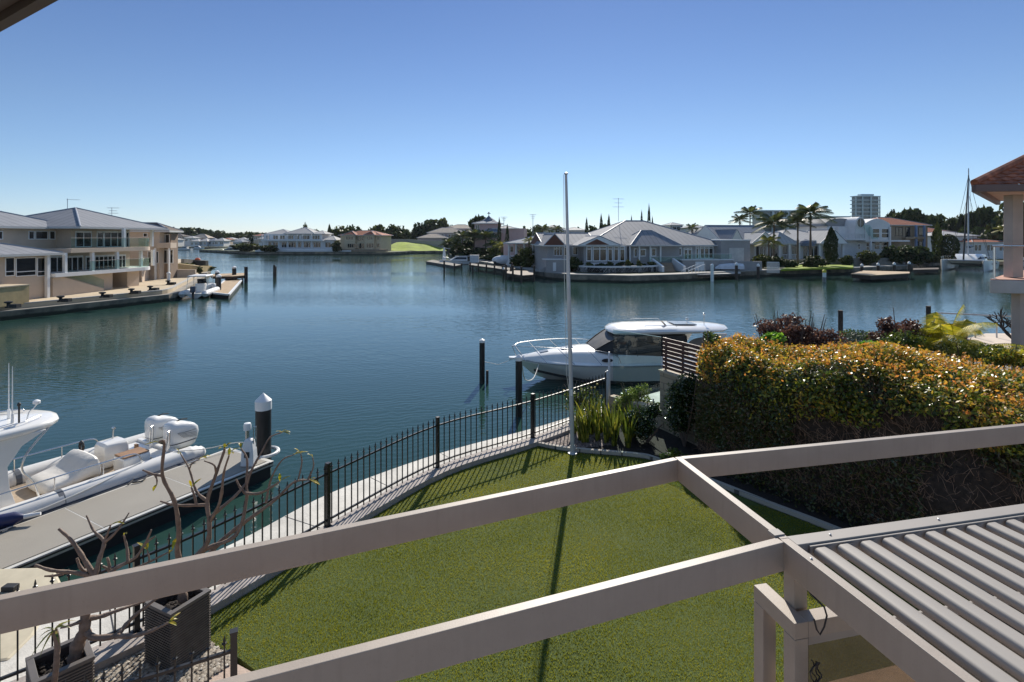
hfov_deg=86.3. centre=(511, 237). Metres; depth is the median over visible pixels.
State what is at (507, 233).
cypress tree
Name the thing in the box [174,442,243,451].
mooring rope
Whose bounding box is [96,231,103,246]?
window
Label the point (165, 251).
window
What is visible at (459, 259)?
motor boat
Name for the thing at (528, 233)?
tree
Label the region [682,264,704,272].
gangway
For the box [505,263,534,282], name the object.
timber jetty
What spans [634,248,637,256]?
window
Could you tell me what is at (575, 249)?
window
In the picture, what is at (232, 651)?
picket fence
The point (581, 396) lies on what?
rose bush
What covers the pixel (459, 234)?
palm tree
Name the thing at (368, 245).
window
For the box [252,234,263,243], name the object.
house
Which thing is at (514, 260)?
bush
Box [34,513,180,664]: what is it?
frangipani tree
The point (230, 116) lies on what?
sky
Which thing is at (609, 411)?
strappy plant
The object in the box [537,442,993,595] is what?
bed edging
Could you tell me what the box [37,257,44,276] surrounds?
window
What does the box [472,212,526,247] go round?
waterfront house
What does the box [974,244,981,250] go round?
window
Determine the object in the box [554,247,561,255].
window
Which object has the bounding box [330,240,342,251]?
bush
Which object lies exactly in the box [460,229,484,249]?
palm tree
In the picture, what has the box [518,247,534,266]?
bush
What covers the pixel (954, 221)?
pine tree
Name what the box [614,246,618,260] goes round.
window
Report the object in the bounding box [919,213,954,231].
tree
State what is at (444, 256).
jet ski crane
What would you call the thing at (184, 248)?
motor boat
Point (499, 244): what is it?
palm tree
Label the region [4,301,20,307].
bollard
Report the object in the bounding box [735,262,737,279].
mooring pile
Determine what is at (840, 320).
mooring pile
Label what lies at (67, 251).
waterfront house
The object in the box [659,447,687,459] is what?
shrub
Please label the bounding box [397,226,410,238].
tree
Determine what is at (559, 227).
palm tree
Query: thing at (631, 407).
strappy plant
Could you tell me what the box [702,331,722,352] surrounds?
shrub
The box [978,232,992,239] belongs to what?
tree
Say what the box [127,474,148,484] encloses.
mooring rope
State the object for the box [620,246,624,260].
window
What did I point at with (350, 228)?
tree
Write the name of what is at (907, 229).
window
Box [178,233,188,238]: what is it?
house
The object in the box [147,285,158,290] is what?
bollard
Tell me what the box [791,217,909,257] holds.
waterfront house
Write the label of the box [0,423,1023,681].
pergola
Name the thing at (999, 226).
palm tree
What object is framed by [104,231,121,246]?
window
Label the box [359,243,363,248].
window
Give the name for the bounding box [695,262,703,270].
store door
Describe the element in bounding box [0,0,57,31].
roof eave
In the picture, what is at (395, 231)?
tree
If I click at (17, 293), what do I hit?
garden box
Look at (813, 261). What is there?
bush
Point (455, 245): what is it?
palm tree
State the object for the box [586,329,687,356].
window frame
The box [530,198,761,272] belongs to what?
waterfront house
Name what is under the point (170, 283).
bollard
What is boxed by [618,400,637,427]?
strappy plant
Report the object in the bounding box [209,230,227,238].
tree
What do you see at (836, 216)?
apartment block
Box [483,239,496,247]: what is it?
palm tree
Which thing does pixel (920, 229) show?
window
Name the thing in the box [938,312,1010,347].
timber deck
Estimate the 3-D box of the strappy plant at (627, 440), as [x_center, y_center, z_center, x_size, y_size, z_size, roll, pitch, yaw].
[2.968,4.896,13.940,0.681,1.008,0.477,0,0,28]
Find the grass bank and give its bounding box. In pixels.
[391,242,446,250]
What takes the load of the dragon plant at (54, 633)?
in the planter at (38, 669)
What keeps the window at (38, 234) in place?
in the waterfront house at (67, 251)
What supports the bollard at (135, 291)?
on the quay paving at (160, 284)
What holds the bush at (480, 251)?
on the quay path
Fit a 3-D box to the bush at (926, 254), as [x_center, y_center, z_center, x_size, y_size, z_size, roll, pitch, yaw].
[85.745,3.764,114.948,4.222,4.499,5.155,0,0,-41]
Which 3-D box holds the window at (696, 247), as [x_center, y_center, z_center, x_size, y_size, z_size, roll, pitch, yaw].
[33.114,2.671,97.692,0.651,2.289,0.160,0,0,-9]
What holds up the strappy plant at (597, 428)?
on the bed pebbles
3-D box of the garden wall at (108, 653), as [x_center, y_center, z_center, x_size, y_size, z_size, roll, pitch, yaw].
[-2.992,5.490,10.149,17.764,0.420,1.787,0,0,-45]
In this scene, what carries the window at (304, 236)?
in the mansion
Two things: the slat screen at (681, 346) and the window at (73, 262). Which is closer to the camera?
the slat screen at (681, 346)
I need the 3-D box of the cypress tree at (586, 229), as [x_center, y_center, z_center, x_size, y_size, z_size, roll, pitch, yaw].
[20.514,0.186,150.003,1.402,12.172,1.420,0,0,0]
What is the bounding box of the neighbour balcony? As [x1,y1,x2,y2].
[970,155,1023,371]
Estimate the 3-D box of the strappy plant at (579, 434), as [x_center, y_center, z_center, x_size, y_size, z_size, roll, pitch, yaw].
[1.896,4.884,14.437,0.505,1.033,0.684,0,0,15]
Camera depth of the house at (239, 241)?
321.12 m
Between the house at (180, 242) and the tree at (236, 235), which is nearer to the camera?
the house at (180, 242)
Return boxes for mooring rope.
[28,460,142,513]
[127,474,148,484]
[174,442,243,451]
[522,364,538,380]
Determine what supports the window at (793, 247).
in the waterfront house at (788, 250)
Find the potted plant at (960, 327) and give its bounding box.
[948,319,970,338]
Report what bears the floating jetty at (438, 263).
on the water
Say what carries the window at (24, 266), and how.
in the waterfront house at (67, 251)
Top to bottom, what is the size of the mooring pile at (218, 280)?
3.586 m
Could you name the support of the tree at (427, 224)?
on the shore ground at (999, 260)
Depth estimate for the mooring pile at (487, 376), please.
24.95 m
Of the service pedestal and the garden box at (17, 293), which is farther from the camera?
the garden box at (17, 293)
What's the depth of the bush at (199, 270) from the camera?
83.80 m
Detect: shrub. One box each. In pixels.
[612,381,659,412]
[623,398,663,442]
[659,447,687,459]
[662,368,698,446]
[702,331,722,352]
[753,311,847,361]
[759,331,785,348]
[826,330,873,347]
[839,328,879,344]
[851,340,886,350]
[867,307,939,353]
[878,329,933,352]
[918,338,972,360]
[929,338,1022,369]
[976,344,1023,369]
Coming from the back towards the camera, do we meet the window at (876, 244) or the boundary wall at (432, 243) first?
the boundary wall at (432, 243)
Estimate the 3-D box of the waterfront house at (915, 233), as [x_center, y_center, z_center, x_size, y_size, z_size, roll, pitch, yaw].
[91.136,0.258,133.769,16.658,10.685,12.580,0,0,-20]
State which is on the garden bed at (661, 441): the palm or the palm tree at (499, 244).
the palm
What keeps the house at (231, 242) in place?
on the shore ground at (999, 260)
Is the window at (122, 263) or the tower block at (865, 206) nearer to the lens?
the window at (122, 263)
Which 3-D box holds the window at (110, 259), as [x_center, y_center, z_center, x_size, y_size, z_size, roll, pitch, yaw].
[-45.310,2.826,60.840,0.160,1.853,2.987,0,0,4]
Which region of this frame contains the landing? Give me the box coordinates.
[0,568,59,661]
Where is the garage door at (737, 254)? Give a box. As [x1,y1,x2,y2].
[729,248,743,260]
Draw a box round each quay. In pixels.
[0,271,210,320]
[178,247,1003,282]
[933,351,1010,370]
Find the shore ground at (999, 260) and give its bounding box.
[179,246,1003,276]
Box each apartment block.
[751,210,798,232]
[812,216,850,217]
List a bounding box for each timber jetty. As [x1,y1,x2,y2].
[210,273,243,282]
[469,262,514,276]
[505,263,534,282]
[697,272,740,276]
[851,271,909,279]
[913,268,938,272]
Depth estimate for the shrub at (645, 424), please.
14.27 m
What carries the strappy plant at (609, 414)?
on the garden bed at (661, 441)
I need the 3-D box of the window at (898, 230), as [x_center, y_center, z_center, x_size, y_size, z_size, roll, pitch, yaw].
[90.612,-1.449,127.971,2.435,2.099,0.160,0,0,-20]
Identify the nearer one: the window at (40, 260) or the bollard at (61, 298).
the bollard at (61, 298)
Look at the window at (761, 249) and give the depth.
115.78 m
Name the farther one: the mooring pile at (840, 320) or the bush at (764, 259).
the bush at (764, 259)
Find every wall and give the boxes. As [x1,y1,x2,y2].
[10,410,610,681]
[142,256,195,281]
[178,263,211,272]
[181,259,207,265]
[391,239,443,247]
[609,395,659,427]
[658,369,698,445]
[789,260,840,264]
[852,258,892,264]
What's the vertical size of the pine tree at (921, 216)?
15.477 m
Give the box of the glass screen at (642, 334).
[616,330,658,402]
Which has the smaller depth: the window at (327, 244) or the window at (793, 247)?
the window at (793, 247)
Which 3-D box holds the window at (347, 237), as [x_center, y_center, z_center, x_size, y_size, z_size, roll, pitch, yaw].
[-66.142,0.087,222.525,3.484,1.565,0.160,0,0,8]
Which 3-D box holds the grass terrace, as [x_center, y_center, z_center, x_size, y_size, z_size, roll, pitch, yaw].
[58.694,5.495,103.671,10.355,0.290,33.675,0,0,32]
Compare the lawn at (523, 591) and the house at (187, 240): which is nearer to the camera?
the lawn at (523, 591)
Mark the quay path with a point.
(653, 274)
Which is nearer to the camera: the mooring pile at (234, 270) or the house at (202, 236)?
the mooring pile at (234, 270)
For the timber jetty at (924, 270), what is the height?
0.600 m
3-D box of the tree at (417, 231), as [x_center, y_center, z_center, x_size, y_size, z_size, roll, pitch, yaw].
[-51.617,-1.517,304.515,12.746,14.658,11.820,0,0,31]
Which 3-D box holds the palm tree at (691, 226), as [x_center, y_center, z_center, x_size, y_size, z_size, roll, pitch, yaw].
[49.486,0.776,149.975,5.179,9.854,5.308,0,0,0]
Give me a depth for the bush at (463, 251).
148.14 m
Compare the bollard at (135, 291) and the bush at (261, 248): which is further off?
the bush at (261, 248)
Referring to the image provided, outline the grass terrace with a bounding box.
[781,264,852,270]
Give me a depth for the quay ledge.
52.71 m
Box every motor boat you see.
[178,246,192,249]
[191,246,203,248]
[439,256,475,263]
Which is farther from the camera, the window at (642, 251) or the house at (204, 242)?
the house at (204, 242)
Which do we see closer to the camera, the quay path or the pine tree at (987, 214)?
the quay path
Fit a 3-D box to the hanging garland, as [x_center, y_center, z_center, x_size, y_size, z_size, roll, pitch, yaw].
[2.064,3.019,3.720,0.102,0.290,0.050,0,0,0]
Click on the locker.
(474, 258)
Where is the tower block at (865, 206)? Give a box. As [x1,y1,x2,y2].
[850,194,880,218]
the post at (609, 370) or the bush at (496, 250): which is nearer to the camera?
the post at (609, 370)
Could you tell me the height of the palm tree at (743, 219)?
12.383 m
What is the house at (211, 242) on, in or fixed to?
on the shore ground at (999, 260)
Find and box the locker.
[470,255,478,262]
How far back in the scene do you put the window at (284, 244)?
223.38 m
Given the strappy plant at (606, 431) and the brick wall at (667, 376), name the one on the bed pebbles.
the strappy plant at (606, 431)
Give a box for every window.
[5,257,14,275]
[15,257,35,276]
[28,231,34,238]
[35,231,47,238]
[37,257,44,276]
[49,231,55,238]
[50,255,61,271]
[67,255,82,270]
[75,231,91,246]
[85,256,89,269]
[95,254,114,268]
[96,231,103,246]
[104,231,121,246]
[119,254,125,266]
[126,231,128,246]
[147,251,158,262]
[164,234,169,242]
[164,250,172,262]
[282,242,286,247]
[288,242,295,247]
[301,235,309,238]
[304,242,310,247]
[312,235,319,238]
[313,242,320,247]
[325,242,330,247]
[346,236,353,239]
[347,243,357,247]
[357,236,363,240]
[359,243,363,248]
[366,243,373,247]
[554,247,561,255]
[573,247,577,254]
[586,246,591,260]
[593,246,606,260]
[608,246,612,260]
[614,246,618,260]
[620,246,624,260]
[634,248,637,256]
[640,249,645,256]
[651,248,655,256]
[684,248,691,258]
[689,337,704,345]
[695,246,698,258]
[700,246,713,258]
[755,245,765,255]
[770,245,776,256]
[782,245,786,258]
[791,245,796,258]
[802,245,816,258]
[856,218,864,227]
[872,228,879,237]
[874,242,879,249]
[881,228,887,237]
[881,242,886,249]
[895,227,902,235]
[905,227,909,236]
[918,227,922,234]
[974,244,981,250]
[986,244,993,250]
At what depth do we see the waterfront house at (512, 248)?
110.99 m
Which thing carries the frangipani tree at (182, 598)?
in the planter at (192, 627)
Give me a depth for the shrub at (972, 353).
15.00 m
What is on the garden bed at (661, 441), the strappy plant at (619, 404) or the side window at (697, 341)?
the strappy plant at (619, 404)
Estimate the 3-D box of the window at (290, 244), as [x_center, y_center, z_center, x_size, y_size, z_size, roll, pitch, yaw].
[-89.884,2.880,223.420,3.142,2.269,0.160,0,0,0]
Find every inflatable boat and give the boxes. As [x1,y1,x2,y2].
[0,363,205,529]
[178,274,219,298]
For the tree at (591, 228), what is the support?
on the quay at (628, 279)
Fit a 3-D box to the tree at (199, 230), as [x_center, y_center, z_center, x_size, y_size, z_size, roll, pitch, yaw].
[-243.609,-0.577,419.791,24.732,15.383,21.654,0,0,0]
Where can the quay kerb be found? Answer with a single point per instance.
(177, 284)
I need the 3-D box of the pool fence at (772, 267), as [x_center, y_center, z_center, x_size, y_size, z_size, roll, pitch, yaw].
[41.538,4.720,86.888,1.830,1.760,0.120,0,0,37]
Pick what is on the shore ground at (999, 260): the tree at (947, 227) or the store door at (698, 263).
the tree at (947, 227)
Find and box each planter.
[25,638,94,681]
[144,588,210,675]
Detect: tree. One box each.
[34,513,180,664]
[142,429,319,603]
[169,227,196,235]
[187,227,209,234]
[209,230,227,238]
[222,232,243,238]
[240,232,254,237]
[249,232,261,243]
[332,225,349,237]
[345,224,360,232]
[368,224,384,232]
[384,224,406,238]
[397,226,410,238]
[410,222,426,239]
[421,219,437,235]
[430,217,448,229]
[440,238,455,256]
[446,241,465,253]
[451,230,473,244]
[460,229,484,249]
[468,214,485,229]
[474,228,496,246]
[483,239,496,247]
[493,240,504,252]
[497,218,500,241]
[505,224,508,241]
[523,226,533,236]
[524,236,532,248]
[529,225,541,235]
[533,224,553,234]
[550,225,563,232]
[584,218,588,232]
[588,225,596,231]
[599,215,602,228]
[647,206,650,221]
[682,223,699,232]
[728,214,752,224]
[733,205,762,224]
[752,211,799,256]
[753,235,783,255]
[781,213,815,262]
[786,202,836,255]
[823,226,838,263]
[885,209,898,216]
[889,207,924,220]
[910,212,934,226]
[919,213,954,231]
[931,221,943,255]
[943,217,953,230]
[949,213,973,231]
[958,226,985,238]
[964,204,997,226]
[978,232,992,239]
[979,210,1002,232]
[984,307,1010,338]
[985,202,1023,256]
[991,224,1003,232]
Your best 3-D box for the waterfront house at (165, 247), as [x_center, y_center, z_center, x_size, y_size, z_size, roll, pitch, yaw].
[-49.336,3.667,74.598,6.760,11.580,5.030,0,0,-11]
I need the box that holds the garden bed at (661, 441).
[538,419,954,572]
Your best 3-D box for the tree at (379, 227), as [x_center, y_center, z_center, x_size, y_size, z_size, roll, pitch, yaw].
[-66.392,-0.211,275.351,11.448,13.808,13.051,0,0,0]
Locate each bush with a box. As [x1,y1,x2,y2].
[196,266,202,273]
[229,243,243,250]
[234,243,258,250]
[259,245,270,251]
[263,245,278,251]
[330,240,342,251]
[443,237,461,256]
[453,247,478,257]
[463,236,473,248]
[469,247,489,258]
[479,254,498,260]
[486,243,502,255]
[509,256,521,265]
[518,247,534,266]
[563,383,602,412]
[570,256,583,269]
[624,260,631,265]
[751,254,773,267]
[772,256,788,266]
[782,260,799,266]
[799,255,831,266]
[837,255,853,264]
[855,250,880,264]
[879,245,906,262]
[898,245,923,264]
[911,245,934,265]
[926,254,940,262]
[939,234,960,258]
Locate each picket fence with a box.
[0,372,606,680]
[65,627,237,681]
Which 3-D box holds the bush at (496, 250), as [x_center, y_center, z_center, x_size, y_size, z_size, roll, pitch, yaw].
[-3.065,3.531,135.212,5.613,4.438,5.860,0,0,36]
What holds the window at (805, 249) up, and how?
in the waterfront house at (788, 250)
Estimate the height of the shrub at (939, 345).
2.283 m
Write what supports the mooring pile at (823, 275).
in the water
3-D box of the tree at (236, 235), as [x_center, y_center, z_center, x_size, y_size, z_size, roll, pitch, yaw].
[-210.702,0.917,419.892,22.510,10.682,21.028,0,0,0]
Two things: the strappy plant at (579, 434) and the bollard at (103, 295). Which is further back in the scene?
the bollard at (103, 295)
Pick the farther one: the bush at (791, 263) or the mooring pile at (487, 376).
the bush at (791, 263)
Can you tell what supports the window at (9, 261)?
in the waterfront house at (67, 251)
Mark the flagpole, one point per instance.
(572, 451)
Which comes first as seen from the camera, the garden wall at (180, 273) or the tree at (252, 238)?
the garden wall at (180, 273)
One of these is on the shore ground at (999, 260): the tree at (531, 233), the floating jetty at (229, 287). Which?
the tree at (531, 233)
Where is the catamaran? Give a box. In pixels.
[940,168,998,271]
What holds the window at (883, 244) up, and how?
in the waterfront house at (859, 234)
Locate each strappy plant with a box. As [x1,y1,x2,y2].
[566,394,586,433]
[574,403,592,440]
[574,409,590,442]
[575,401,595,430]
[576,408,591,442]
[585,395,603,432]
[585,400,597,434]
[585,400,607,440]
[597,405,616,442]
[598,399,613,431]
[599,400,617,436]
[603,407,625,445]
[605,399,617,420]
[610,400,623,434]
[618,399,632,417]
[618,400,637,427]
[618,413,637,447]
[622,409,638,441]
[627,398,645,437]
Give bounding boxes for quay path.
[479,259,928,275]
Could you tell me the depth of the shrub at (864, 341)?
13.62 m
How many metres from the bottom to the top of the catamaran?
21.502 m
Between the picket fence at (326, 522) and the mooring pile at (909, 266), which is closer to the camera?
the picket fence at (326, 522)
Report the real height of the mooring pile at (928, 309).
3.396 m
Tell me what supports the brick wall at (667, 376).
on the garden bed at (661, 441)
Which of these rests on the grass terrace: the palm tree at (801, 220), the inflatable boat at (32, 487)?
the palm tree at (801, 220)
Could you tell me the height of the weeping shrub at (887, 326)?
3.303 m
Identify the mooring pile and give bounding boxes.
[216,274,220,289]
[232,266,236,274]
[244,267,247,282]
[255,393,271,467]
[479,339,484,383]
[486,370,488,383]
[515,354,521,416]
[710,264,713,280]
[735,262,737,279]
[757,264,759,277]
[822,269,825,281]
[838,310,842,334]
[876,263,879,270]
[908,261,910,274]
[926,306,930,325]
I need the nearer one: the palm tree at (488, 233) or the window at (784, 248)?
the window at (784, 248)
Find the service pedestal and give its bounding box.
[240,422,257,466]
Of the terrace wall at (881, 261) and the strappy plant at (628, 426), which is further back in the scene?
the terrace wall at (881, 261)
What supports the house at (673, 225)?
on the shore ground at (999, 260)
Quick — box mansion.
[255,227,350,251]
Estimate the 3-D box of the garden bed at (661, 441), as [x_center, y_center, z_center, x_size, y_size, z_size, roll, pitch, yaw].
[10.265,5.540,12.000,19.470,0.320,11.000,0,0,0]
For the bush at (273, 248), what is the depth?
215.11 m
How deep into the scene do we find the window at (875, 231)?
124.18 m
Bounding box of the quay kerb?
[24,277,192,303]
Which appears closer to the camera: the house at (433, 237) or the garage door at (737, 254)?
the garage door at (737, 254)
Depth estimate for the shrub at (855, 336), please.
16.06 m
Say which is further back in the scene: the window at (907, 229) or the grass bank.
the grass bank
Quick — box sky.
[0,0,1023,233]
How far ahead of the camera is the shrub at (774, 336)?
13.77 m
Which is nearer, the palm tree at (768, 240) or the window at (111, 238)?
the window at (111, 238)
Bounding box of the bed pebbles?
[545,431,611,447]
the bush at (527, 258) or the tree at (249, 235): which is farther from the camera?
the tree at (249, 235)
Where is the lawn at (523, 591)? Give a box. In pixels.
[210,447,969,681]
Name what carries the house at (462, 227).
on the shore ground at (999, 260)
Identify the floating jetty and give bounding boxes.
[0,445,279,568]
[210,279,241,298]
[426,260,460,267]
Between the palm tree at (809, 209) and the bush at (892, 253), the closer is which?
the palm tree at (809, 209)
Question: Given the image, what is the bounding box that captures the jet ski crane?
[442,247,449,259]
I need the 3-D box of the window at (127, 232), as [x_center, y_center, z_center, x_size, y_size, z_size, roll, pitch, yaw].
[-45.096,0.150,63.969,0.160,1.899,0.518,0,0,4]
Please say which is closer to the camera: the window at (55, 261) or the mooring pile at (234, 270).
the window at (55, 261)
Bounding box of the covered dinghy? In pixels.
[715,263,744,269]
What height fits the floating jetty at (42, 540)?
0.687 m
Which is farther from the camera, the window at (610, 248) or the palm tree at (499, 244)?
the palm tree at (499, 244)
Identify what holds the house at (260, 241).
on the shore ground at (999, 260)
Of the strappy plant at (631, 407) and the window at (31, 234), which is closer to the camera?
the strappy plant at (631, 407)
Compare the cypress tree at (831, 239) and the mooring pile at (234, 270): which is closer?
the mooring pile at (234, 270)
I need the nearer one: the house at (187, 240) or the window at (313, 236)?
the window at (313, 236)
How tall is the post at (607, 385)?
1.420 m
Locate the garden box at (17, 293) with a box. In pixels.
[0,284,29,306]
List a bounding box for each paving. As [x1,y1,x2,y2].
[0,259,202,309]
[204,664,250,681]
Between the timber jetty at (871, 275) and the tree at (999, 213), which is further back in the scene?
the tree at (999, 213)
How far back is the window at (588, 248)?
92.10 m
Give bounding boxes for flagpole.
[563,172,576,455]
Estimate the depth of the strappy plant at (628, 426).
14.34 m
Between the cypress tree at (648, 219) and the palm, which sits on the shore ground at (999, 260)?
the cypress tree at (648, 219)
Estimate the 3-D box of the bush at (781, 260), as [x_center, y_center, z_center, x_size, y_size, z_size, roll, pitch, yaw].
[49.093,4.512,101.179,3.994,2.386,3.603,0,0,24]
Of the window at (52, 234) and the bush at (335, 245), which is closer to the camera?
the window at (52, 234)
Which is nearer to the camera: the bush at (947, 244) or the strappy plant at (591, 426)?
the strappy plant at (591, 426)
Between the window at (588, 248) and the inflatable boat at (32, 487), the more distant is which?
the window at (588, 248)
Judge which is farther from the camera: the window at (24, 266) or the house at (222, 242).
the house at (222, 242)
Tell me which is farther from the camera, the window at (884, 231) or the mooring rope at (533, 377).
the window at (884, 231)
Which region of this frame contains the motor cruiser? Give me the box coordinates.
[509,313,727,384]
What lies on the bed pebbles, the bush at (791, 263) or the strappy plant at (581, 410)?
the strappy plant at (581, 410)
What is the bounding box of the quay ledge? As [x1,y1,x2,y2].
[0,264,208,311]
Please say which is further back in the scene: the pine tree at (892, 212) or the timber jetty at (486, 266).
the pine tree at (892, 212)
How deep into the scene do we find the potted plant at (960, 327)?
26.70 m
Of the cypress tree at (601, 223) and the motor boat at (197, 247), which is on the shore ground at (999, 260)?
the cypress tree at (601, 223)
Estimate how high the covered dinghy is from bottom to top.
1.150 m
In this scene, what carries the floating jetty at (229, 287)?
on the water
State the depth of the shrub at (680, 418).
13.90 m
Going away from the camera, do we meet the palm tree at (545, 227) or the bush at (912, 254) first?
the bush at (912, 254)
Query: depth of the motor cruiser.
25.07 m
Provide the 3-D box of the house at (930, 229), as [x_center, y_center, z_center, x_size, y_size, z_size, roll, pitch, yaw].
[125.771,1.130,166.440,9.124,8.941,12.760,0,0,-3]
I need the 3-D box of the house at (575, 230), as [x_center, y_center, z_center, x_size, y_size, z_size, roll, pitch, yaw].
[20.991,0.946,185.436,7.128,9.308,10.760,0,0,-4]
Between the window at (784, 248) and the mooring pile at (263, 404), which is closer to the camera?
the mooring pile at (263, 404)
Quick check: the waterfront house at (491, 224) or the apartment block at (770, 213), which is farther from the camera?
the apartment block at (770, 213)
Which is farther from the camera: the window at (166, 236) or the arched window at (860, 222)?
the arched window at (860, 222)
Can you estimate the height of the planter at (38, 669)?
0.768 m
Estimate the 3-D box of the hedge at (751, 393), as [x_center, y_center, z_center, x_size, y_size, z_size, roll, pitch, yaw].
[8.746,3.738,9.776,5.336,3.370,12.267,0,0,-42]
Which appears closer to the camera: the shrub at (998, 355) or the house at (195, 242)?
the shrub at (998, 355)
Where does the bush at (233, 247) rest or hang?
on the quay at (628, 279)
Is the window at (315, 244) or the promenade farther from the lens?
the window at (315, 244)
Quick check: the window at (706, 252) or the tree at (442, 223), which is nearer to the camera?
the window at (706, 252)
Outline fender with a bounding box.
[0,512,40,527]
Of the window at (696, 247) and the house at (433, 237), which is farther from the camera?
the house at (433, 237)
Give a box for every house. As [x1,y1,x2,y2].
[0,199,168,298]
[130,222,183,279]
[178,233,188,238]
[178,238,185,246]
[184,236,199,245]
[190,239,199,246]
[195,234,214,239]
[200,238,209,246]
[209,238,215,245]
[213,238,230,245]
[225,238,235,244]
[232,239,248,244]
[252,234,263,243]
[257,237,263,245]
[338,230,393,251]
[416,233,447,240]
[426,227,463,242]
[449,224,473,231]
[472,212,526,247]
[503,236,534,265]
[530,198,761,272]
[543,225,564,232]
[563,227,584,232]
[662,222,682,229]
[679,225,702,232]
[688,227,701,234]
[696,225,848,260]
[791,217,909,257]
[869,217,932,248]
[928,227,953,232]
[928,231,979,255]
[959,238,1003,258]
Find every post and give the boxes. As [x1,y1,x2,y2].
[606,370,608,409]
[608,352,609,395]
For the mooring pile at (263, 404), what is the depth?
15.72 m
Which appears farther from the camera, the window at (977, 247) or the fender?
the window at (977, 247)
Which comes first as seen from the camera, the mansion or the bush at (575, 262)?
the bush at (575, 262)
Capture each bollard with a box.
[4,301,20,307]
[56,295,71,301]
[99,292,112,297]
[128,288,140,293]
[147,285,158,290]
[166,280,175,284]
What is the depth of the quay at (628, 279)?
96.91 m
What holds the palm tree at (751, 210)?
on the shore ground at (999, 260)
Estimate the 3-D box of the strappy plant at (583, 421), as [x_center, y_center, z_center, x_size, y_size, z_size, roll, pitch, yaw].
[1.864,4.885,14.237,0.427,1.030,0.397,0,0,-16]
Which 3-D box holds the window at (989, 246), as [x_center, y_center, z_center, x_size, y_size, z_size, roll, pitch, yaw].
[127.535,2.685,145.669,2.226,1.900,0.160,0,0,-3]
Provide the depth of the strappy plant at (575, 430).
14.95 m
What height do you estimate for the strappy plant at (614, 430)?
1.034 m
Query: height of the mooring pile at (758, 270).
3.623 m
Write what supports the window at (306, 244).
in the mansion
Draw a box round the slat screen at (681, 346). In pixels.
[663,337,700,376]
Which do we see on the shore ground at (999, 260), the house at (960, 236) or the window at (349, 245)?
the house at (960, 236)
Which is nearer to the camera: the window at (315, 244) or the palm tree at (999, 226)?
the palm tree at (999, 226)
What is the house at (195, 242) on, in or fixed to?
on the shore ground at (999, 260)
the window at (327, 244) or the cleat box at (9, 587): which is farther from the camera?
the window at (327, 244)
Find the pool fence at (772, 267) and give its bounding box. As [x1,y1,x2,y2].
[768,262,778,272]
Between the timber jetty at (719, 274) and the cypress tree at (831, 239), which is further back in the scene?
the cypress tree at (831, 239)
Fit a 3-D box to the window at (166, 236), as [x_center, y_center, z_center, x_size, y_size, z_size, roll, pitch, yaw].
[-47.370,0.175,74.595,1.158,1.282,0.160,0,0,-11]
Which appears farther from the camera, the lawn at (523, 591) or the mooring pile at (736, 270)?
the mooring pile at (736, 270)
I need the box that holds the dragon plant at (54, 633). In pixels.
[29,620,74,681]
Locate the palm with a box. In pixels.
[908,304,1023,351]
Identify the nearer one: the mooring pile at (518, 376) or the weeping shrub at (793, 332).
the weeping shrub at (793, 332)
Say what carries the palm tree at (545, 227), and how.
on the shore ground at (999, 260)
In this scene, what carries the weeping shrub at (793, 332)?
on the garden bed at (661, 441)
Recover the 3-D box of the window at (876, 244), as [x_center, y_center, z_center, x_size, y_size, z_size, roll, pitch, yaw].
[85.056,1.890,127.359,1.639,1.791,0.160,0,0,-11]
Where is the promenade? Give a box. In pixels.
[0,391,659,681]
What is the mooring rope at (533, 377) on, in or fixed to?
attached to the motor cruiser
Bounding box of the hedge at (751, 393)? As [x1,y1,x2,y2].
[686,332,1023,591]
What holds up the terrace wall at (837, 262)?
on the shore ground at (999, 260)
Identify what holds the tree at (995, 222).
on the shore ground at (999, 260)
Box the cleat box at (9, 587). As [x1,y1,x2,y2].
[1,583,19,591]
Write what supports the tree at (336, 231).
on the shore ground at (999, 260)
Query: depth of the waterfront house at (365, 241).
222.57 m
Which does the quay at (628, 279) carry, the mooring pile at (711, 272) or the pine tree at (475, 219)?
the pine tree at (475, 219)
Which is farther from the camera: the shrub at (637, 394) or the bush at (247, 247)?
the bush at (247, 247)
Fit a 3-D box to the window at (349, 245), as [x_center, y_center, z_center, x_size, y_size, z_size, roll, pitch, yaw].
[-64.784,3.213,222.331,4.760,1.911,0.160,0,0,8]
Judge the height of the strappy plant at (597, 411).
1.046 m
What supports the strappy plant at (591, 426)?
on the bed pebbles
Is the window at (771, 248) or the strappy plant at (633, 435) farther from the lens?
the window at (771, 248)
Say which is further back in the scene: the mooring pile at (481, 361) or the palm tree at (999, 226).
the palm tree at (999, 226)
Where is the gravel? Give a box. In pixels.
[94,642,229,681]
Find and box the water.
[0,249,1023,581]
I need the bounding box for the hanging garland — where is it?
[809,659,821,681]

